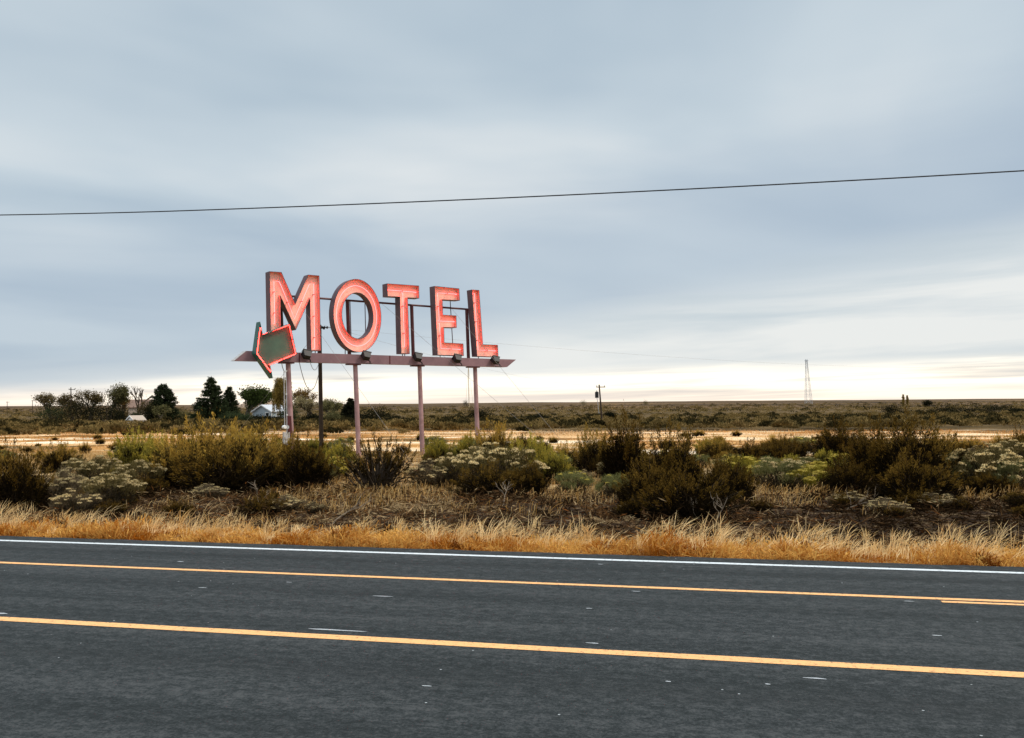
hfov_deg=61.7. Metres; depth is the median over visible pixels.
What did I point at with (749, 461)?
rabbitbrush
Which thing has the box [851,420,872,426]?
plain sagebrush
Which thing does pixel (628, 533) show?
dead brush litter
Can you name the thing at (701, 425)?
plain sagebrush
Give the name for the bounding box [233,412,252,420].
dark shrub
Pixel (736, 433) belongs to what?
sagebrush
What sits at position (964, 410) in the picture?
dark shrub
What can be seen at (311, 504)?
rabbitbrush
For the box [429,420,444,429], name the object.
plain sagebrush
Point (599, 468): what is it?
rabbitbrush
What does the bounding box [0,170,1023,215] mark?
power line
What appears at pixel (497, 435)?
sagebrush
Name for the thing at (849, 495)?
sagebrush
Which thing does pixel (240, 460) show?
sagebrush
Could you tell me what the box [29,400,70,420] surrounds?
dark shrub
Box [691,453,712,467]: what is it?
rabbitbrush
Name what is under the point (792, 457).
sagebrush
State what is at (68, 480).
rabbitbrush
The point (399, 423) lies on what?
plain sagebrush
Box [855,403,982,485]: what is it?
sagebrush
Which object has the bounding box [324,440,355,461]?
sagebrush
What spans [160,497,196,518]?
sagebrush
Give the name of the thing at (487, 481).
sagebrush
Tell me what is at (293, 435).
sagebrush
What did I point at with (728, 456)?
rabbitbrush
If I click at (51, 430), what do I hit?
plain sagebrush
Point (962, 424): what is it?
plain sagebrush
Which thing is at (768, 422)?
plain sagebrush
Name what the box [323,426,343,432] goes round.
plain sagebrush
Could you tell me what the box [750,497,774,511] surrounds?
sagebrush
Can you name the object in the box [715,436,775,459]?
sagebrush
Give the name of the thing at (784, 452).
sagebrush
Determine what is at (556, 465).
sagebrush
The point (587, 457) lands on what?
sagebrush
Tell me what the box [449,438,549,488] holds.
rabbitbrush
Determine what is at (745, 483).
sagebrush
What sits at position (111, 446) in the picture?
sagebrush
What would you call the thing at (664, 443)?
sagebrush
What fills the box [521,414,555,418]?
dark shrub
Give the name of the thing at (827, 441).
sagebrush
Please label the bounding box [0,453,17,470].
sagebrush
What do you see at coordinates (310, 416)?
dark shrub
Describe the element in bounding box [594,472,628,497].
rabbitbrush
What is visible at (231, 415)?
dark shrub
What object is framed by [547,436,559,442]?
sagebrush
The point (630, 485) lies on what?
sagebrush
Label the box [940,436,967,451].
sagebrush
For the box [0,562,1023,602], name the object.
line marking
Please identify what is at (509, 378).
guy wire
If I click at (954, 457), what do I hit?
rabbitbrush
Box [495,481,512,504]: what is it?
dead branch
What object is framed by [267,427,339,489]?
sagebrush
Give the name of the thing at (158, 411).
broadleaf tree
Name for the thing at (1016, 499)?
sagebrush
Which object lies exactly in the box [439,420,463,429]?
plain sagebrush
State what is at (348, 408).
conifer
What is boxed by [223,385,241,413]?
conifer
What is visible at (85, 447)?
sagebrush
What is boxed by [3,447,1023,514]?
bunch grass
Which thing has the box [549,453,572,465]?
rabbitbrush
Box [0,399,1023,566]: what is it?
ground
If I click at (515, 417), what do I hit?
dark shrub
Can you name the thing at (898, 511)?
sagebrush
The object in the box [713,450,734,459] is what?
sagebrush
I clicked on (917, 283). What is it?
sky
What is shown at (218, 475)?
sagebrush
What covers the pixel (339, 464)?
rabbitbrush
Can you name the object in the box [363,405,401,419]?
dark shrub
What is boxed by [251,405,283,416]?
cottage
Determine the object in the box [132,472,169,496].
sagebrush
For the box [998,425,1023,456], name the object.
sagebrush
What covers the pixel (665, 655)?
line marking
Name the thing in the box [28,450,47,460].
sagebrush
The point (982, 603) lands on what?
line marking
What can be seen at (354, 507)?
dead branch
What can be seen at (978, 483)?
sagebrush
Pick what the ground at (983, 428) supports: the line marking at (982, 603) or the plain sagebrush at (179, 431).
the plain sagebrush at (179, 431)
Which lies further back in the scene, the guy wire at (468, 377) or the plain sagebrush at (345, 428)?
the plain sagebrush at (345, 428)
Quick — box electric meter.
[281,363,291,443]
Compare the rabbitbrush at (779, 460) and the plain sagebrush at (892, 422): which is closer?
the rabbitbrush at (779, 460)
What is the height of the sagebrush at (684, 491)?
1.404 m
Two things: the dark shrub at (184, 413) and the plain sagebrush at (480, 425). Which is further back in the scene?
the dark shrub at (184, 413)
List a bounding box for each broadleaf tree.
[31,391,59,418]
[55,392,83,418]
[72,387,104,419]
[103,380,132,410]
[117,397,132,417]
[151,404,174,418]
[237,383,273,414]
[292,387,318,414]
[292,395,318,414]
[323,399,343,412]
[922,399,932,406]
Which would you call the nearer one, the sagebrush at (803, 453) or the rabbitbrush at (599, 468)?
the rabbitbrush at (599, 468)
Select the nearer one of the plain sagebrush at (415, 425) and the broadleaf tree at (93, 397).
the plain sagebrush at (415, 425)
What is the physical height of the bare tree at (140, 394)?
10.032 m
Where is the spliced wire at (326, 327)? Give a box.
[321,326,986,366]
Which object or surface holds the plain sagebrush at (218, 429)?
on the ground at (983, 428)
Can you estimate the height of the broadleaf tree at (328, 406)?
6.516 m
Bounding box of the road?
[0,536,1023,737]
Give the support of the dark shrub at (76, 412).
on the ground at (983, 428)
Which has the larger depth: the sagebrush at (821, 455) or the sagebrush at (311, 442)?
the sagebrush at (311, 442)
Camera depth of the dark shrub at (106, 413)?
199.53 m
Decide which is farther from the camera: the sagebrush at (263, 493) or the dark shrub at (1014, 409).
the dark shrub at (1014, 409)
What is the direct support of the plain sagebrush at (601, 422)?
on the ground at (983, 428)
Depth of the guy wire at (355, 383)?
35.50 m
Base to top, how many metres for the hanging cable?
1.236 m
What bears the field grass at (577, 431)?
on the ground at (983, 428)
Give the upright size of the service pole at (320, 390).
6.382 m
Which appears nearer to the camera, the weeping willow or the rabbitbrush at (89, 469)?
the rabbitbrush at (89, 469)
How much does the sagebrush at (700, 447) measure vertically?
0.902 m
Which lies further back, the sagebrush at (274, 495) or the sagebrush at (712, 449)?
the sagebrush at (712, 449)
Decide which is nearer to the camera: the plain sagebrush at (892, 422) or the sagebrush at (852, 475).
the sagebrush at (852, 475)
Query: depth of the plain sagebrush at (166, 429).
77.90 m
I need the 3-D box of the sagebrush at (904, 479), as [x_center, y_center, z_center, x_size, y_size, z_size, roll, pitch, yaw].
[9.621,2.543,20.346,3.170,1.531,2.535,0,-2,-18]
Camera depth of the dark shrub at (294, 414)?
189.41 m
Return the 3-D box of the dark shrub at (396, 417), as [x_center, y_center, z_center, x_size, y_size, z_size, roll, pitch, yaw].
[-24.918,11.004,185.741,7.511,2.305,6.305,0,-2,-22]
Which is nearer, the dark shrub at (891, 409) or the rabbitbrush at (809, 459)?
the rabbitbrush at (809, 459)
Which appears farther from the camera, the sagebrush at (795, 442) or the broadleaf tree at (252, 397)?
the broadleaf tree at (252, 397)
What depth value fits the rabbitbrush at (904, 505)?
18.15 m
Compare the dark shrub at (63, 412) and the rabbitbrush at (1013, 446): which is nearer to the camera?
the rabbitbrush at (1013, 446)
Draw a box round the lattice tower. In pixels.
[805,359,812,403]
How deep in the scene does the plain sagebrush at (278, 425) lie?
79.62 m
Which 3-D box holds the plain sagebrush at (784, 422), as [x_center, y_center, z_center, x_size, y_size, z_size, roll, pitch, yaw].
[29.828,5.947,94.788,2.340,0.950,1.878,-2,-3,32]
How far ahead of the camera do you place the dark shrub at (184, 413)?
219.48 m
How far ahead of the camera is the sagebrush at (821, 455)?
34.15 m
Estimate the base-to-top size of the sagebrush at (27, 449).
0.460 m
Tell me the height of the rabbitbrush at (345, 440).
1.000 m
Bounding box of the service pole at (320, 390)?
[318,325,324,447]
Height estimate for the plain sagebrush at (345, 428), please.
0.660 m
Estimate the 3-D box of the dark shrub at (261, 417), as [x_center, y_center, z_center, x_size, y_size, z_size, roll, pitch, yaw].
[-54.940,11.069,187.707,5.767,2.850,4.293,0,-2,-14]
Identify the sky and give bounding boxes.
[0,0,1023,405]
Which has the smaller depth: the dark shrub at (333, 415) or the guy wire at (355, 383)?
the guy wire at (355, 383)
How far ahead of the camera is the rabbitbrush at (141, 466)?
23.67 m
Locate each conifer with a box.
[145,383,180,420]
[188,376,232,419]
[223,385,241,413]
[338,397,360,418]
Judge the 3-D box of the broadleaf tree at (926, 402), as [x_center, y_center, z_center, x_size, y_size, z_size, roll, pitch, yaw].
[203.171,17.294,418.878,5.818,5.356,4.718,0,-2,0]
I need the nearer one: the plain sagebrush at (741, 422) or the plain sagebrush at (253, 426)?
the plain sagebrush at (253, 426)
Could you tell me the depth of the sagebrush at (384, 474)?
24.35 m
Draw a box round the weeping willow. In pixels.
[271,377,292,416]
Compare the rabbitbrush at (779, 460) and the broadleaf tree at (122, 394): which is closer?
the rabbitbrush at (779, 460)
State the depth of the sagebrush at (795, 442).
40.10 m
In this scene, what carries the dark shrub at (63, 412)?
on the ground at (983, 428)
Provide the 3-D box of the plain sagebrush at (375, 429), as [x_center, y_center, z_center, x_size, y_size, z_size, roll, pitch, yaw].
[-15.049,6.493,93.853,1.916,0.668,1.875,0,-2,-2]
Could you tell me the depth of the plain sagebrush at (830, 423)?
92.72 m
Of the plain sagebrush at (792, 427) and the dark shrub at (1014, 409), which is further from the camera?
the dark shrub at (1014, 409)
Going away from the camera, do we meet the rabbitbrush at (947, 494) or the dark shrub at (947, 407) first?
the rabbitbrush at (947, 494)
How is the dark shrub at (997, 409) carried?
on the ground at (983, 428)
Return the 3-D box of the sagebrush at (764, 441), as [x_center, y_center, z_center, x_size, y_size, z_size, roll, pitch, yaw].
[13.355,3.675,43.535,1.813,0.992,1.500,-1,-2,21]
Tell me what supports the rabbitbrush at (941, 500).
on the ground at (983, 428)
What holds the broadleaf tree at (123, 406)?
on the ground at (983, 428)
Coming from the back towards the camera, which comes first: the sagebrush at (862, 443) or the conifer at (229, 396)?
the conifer at (229, 396)
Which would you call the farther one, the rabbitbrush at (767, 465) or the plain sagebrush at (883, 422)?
the plain sagebrush at (883, 422)
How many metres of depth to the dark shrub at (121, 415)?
204.41 m
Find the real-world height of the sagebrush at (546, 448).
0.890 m
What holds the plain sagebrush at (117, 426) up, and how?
on the ground at (983, 428)
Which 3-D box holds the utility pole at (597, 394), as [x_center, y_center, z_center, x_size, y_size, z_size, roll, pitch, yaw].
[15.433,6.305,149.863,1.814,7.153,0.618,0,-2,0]
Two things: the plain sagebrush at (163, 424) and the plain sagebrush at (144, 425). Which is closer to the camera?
the plain sagebrush at (144, 425)
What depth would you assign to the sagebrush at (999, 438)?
39.36 m
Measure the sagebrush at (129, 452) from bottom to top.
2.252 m
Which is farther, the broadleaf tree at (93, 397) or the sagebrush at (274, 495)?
the broadleaf tree at (93, 397)
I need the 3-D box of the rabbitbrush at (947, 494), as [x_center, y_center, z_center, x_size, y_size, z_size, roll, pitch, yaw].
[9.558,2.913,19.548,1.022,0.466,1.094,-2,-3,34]
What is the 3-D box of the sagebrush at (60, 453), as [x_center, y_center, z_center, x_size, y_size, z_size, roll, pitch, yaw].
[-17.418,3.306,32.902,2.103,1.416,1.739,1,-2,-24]
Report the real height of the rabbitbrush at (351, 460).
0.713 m
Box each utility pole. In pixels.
[69,387,74,420]
[595,385,604,418]
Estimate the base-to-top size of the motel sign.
8.391 m
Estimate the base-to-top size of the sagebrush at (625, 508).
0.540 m
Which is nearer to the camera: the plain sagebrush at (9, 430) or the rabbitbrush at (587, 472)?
the rabbitbrush at (587, 472)
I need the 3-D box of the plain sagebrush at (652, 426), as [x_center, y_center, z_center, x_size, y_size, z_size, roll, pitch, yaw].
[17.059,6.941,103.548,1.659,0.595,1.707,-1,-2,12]
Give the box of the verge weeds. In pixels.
[0,510,1023,566]
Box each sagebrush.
[0,401,1023,429]
[0,427,18,434]
[0,429,7,435]
[0,433,60,514]
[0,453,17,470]
[1,424,19,429]
[10,427,35,434]
[21,446,33,452]
[25,425,43,430]
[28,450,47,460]
[32,425,66,434]
[32,437,85,471]
[75,424,100,433]
[77,440,91,453]
[80,427,100,433]
[91,434,102,438]
[92,498,130,516]
[93,438,105,443]
[95,491,140,508]
[98,427,118,433]
[102,421,135,433]
[103,419,159,473]
[103,486,148,498]
[106,439,122,449]
[125,429,144,434]
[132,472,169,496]
[134,421,164,431]
[136,428,179,476]
[139,425,212,491]
[145,427,167,433]
[150,405,258,470]
[159,422,172,429]
[159,437,292,495]
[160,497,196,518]
[164,424,187,433]
[170,428,193,434]
[194,416,296,493]
[209,424,230,433]
[224,421,323,485]
[233,431,267,447]
[233,493,294,516]
[238,422,266,433]
[246,492,285,504]
[255,486,280,499]
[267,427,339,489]
[269,418,296,430]
[296,425,312,431]
[299,436,328,452]
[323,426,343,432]
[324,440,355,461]
[326,426,419,490]
[336,426,351,429]
[367,426,383,430]
[389,420,408,427]
[392,442,411,454]
[397,429,409,432]
[408,422,430,429]
[417,436,457,460]
[419,453,439,467]
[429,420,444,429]
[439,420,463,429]
[444,428,486,457]
[444,456,547,498]
[468,418,524,464]
[469,422,486,428]
[508,426,564,469]
[508,456,552,495]
[515,432,532,444]
[516,426,528,430]
[526,424,538,428]
[528,442,577,483]
[533,438,553,452]
[539,420,555,427]
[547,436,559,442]
[554,439,577,466]
[571,421,608,476]
[590,419,606,425]
[591,399,651,485]
[608,449,684,508]
[611,494,651,518]
[614,458,754,522]
[631,411,710,489]
[647,424,658,428]
[649,419,666,426]
[651,418,668,422]
[654,437,676,447]
[690,423,706,427]
[692,429,706,435]
[693,438,720,449]
[695,440,711,454]
[695,443,760,502]
[698,434,738,459]
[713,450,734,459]
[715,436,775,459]
[722,424,735,428]
[726,419,745,426]
[730,430,742,435]
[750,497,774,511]
[755,436,818,460]
[757,419,773,425]
[758,433,786,445]
[765,434,808,450]
[770,445,800,458]
[771,419,793,426]
[780,453,799,459]
[782,425,799,428]
[793,415,872,456]
[812,448,832,461]
[816,408,921,480]
[818,454,875,493]
[824,420,842,427]
[824,489,864,505]
[825,494,852,507]
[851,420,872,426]
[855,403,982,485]
[860,447,981,500]
[873,417,893,426]
[880,487,952,510]
[884,417,907,425]
[884,506,910,517]
[919,428,959,454]
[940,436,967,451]
[944,494,977,511]
[955,422,967,425]
[955,436,982,449]
[960,467,1018,495]
[979,420,997,424]
[986,433,1020,443]
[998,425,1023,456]
[998,487,1023,507]
[1006,504,1023,516]
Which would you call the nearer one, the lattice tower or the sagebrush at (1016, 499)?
the sagebrush at (1016, 499)
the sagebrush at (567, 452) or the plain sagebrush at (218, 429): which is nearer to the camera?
the sagebrush at (567, 452)
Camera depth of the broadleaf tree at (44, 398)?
213.83 m
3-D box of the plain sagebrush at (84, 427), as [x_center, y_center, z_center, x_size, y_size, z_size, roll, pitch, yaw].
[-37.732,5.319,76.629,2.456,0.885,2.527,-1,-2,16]
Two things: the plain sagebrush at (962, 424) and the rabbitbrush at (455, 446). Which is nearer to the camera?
the rabbitbrush at (455, 446)
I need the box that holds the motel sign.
[231,271,514,455]
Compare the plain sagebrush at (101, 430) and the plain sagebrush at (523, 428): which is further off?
the plain sagebrush at (523, 428)
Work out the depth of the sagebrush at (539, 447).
29.18 m
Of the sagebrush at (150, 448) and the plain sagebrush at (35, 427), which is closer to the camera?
the sagebrush at (150, 448)
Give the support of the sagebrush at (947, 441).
on the ground at (983, 428)
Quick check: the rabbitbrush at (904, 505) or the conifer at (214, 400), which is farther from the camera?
the conifer at (214, 400)
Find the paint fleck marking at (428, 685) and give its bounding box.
[0,561,941,685]
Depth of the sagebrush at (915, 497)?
18.87 m
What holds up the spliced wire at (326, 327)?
attached to the service pole at (320, 390)
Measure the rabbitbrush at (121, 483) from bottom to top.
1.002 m
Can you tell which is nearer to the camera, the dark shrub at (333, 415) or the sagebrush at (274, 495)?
the sagebrush at (274, 495)
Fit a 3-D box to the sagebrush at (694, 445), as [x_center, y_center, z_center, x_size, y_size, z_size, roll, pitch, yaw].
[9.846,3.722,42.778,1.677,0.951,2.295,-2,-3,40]
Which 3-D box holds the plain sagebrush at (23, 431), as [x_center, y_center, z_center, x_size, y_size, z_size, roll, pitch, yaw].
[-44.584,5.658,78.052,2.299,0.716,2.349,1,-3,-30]
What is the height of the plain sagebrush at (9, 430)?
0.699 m
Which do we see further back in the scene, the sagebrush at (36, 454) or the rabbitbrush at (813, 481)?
the sagebrush at (36, 454)
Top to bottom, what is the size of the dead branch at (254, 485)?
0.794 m
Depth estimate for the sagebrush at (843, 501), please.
19.35 m
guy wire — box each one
[302,308,408,458]
[387,308,553,449]
[452,309,563,443]
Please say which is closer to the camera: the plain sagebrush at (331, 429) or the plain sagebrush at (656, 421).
the plain sagebrush at (331, 429)
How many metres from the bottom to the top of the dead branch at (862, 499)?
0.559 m
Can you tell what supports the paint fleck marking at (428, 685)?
on the road
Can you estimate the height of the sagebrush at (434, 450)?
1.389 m
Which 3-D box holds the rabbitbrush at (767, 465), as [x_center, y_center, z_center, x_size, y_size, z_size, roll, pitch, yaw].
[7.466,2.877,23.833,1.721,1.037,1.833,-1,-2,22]
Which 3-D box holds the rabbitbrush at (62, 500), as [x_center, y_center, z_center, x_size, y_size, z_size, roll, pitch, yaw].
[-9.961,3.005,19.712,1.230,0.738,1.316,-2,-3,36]
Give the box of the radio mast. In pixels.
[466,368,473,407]
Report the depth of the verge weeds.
14.91 m
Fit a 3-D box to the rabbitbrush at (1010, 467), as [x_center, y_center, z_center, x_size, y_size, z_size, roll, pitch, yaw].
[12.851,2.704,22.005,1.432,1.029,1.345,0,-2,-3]
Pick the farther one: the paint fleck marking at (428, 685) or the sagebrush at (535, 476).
the sagebrush at (535, 476)
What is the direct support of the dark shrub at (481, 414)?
on the ground at (983, 428)
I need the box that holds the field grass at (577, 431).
[0,429,1023,453]
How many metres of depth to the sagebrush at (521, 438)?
45.53 m
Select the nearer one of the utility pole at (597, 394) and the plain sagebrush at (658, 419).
the plain sagebrush at (658, 419)
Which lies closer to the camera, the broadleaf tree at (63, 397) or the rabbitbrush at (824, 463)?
the rabbitbrush at (824, 463)
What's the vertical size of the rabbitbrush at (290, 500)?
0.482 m
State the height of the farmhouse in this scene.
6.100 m
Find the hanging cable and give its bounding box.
[299,363,318,390]
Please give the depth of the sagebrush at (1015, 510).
17.74 m
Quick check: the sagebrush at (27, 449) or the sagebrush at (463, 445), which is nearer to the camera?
the sagebrush at (463, 445)
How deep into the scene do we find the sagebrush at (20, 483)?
19.87 m
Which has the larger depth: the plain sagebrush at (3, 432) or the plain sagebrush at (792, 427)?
the plain sagebrush at (792, 427)
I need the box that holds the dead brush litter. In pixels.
[0,478,1023,551]
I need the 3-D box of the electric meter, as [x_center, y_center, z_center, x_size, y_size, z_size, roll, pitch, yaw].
[-9.769,1.542,37.182,0.269,3.584,0.513,-1,-2,23]
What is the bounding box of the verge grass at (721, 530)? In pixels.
[0,498,1023,562]
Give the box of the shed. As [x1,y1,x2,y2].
[126,415,146,421]
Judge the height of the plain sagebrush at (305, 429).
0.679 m
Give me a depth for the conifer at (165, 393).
214.21 m
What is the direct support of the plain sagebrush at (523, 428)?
on the ground at (983, 428)
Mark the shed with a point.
(137, 417)
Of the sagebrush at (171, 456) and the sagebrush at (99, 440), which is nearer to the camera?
the sagebrush at (171, 456)
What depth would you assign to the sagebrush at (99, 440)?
58.63 m
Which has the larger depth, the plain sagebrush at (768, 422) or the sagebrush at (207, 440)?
the plain sagebrush at (768, 422)
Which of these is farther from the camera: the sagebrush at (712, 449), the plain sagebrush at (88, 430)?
the plain sagebrush at (88, 430)
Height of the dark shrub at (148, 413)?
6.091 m
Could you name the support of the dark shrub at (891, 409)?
on the ground at (983, 428)
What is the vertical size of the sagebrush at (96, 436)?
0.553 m
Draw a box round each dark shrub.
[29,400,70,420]
[47,398,80,419]
[53,395,99,420]
[69,397,110,420]
[80,391,129,421]
[104,406,130,419]
[133,394,152,418]
[140,401,166,419]
[175,409,193,418]
[215,409,244,420]
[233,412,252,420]
[249,414,270,418]
[276,403,299,419]
[298,412,318,420]
[323,409,342,419]
[340,410,382,418]
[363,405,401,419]
[384,415,406,419]
[463,405,499,418]
[501,415,533,419]
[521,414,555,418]
[603,411,617,417]
[876,405,902,412]
[931,405,963,411]
[954,407,989,413]
[974,403,1007,412]
[999,408,1023,411]
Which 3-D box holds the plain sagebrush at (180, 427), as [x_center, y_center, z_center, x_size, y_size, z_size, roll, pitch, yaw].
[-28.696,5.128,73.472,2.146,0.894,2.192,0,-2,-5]
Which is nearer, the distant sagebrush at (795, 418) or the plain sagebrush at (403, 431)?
the plain sagebrush at (403, 431)
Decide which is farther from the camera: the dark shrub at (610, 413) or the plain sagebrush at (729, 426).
the dark shrub at (610, 413)
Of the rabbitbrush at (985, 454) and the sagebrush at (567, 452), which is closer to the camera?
the rabbitbrush at (985, 454)
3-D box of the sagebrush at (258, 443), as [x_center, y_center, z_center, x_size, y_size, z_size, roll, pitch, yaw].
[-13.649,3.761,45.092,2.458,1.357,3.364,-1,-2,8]
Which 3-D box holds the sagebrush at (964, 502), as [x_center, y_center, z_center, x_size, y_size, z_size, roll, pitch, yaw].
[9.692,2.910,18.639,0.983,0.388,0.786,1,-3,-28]
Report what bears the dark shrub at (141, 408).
on the ground at (983, 428)
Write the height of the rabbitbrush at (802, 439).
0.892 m
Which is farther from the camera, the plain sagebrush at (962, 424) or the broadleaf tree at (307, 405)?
the broadleaf tree at (307, 405)
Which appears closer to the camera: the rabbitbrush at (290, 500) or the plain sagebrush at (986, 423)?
the rabbitbrush at (290, 500)
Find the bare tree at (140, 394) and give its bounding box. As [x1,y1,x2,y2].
[130,387,151,412]
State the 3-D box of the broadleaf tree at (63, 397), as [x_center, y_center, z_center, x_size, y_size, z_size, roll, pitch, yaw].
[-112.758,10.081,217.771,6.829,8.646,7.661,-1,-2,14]
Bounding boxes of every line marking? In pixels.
[0,540,1023,573]
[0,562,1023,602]
[0,617,1023,676]
[942,601,1023,604]
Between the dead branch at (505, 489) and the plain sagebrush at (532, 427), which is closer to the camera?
the dead branch at (505, 489)
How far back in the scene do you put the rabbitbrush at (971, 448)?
35.24 m
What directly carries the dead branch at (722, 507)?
on the ground at (983, 428)
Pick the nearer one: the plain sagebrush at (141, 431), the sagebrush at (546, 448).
the sagebrush at (546, 448)
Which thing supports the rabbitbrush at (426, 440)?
on the ground at (983, 428)
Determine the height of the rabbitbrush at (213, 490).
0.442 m
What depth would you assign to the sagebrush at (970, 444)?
38.46 m
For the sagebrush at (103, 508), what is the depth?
19.41 m
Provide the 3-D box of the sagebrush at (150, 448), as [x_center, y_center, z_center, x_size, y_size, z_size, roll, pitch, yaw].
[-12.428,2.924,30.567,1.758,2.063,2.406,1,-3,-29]
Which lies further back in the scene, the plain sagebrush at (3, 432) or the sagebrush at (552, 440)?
the plain sagebrush at (3, 432)
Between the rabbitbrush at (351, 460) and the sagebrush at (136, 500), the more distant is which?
the rabbitbrush at (351, 460)
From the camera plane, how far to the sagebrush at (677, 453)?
21.34 m
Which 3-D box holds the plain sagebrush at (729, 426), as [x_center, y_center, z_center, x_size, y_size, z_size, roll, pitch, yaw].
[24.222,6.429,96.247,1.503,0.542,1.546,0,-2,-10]
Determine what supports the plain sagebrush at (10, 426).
on the ground at (983, 428)
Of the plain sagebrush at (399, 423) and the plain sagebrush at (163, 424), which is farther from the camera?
the plain sagebrush at (399, 423)
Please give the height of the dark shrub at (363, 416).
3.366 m
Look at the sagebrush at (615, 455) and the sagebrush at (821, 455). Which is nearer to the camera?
the sagebrush at (615, 455)
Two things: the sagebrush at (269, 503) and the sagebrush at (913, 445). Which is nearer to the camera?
the sagebrush at (269, 503)
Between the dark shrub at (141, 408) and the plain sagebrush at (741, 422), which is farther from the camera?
the dark shrub at (141, 408)
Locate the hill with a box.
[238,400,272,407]
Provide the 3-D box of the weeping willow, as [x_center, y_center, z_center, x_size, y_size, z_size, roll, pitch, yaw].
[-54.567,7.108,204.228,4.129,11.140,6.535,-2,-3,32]
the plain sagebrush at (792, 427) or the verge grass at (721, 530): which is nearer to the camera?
the verge grass at (721, 530)
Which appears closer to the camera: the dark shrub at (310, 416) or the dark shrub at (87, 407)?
the dark shrub at (310, 416)
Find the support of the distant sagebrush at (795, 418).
on the ground at (983, 428)
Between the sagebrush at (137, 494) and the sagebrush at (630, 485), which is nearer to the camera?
the sagebrush at (630, 485)
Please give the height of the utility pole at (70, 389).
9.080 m
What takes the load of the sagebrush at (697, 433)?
on the ground at (983, 428)
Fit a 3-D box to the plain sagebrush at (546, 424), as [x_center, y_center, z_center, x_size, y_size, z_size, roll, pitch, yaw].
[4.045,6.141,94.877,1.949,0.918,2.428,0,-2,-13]
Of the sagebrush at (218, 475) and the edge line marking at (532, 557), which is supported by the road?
the edge line marking at (532, 557)
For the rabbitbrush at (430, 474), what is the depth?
25.68 m
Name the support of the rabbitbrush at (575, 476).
on the ground at (983, 428)
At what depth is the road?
8.82 m
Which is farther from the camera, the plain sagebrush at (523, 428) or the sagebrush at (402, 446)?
the plain sagebrush at (523, 428)
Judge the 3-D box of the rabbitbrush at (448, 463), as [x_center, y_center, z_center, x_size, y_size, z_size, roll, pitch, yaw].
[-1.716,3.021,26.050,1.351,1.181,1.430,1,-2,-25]
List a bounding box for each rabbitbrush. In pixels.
[44,465,86,506]
[47,485,106,515]
[56,452,121,481]
[76,471,147,509]
[110,459,166,480]
[188,482,230,497]
[271,493,309,513]
[303,501,329,513]
[326,454,347,481]
[327,436,355,453]
[331,453,355,465]
[402,455,450,488]
[424,434,448,451]
[435,452,471,486]
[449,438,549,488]
[452,438,475,449]
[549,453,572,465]
[552,469,596,493]
[579,468,595,478]
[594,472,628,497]
[595,462,605,480]
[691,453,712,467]
[719,453,762,482]
[720,453,740,467]
[748,455,811,490]
[760,456,783,467]
[786,461,836,491]
[789,435,816,448]
[797,455,819,467]
[811,451,847,472]
[827,491,867,505]
[863,496,914,514]
[912,491,966,508]
[919,488,955,498]
[945,453,981,482]
[950,444,1023,488]
[967,445,981,451]
[983,439,1023,459]
[983,458,1023,493]
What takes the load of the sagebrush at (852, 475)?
on the ground at (983, 428)
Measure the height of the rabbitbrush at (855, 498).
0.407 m
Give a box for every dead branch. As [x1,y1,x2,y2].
[250,482,268,501]
[332,494,370,524]
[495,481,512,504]
[710,492,726,524]
[846,487,876,508]
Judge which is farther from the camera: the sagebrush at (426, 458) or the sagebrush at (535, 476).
the sagebrush at (426, 458)

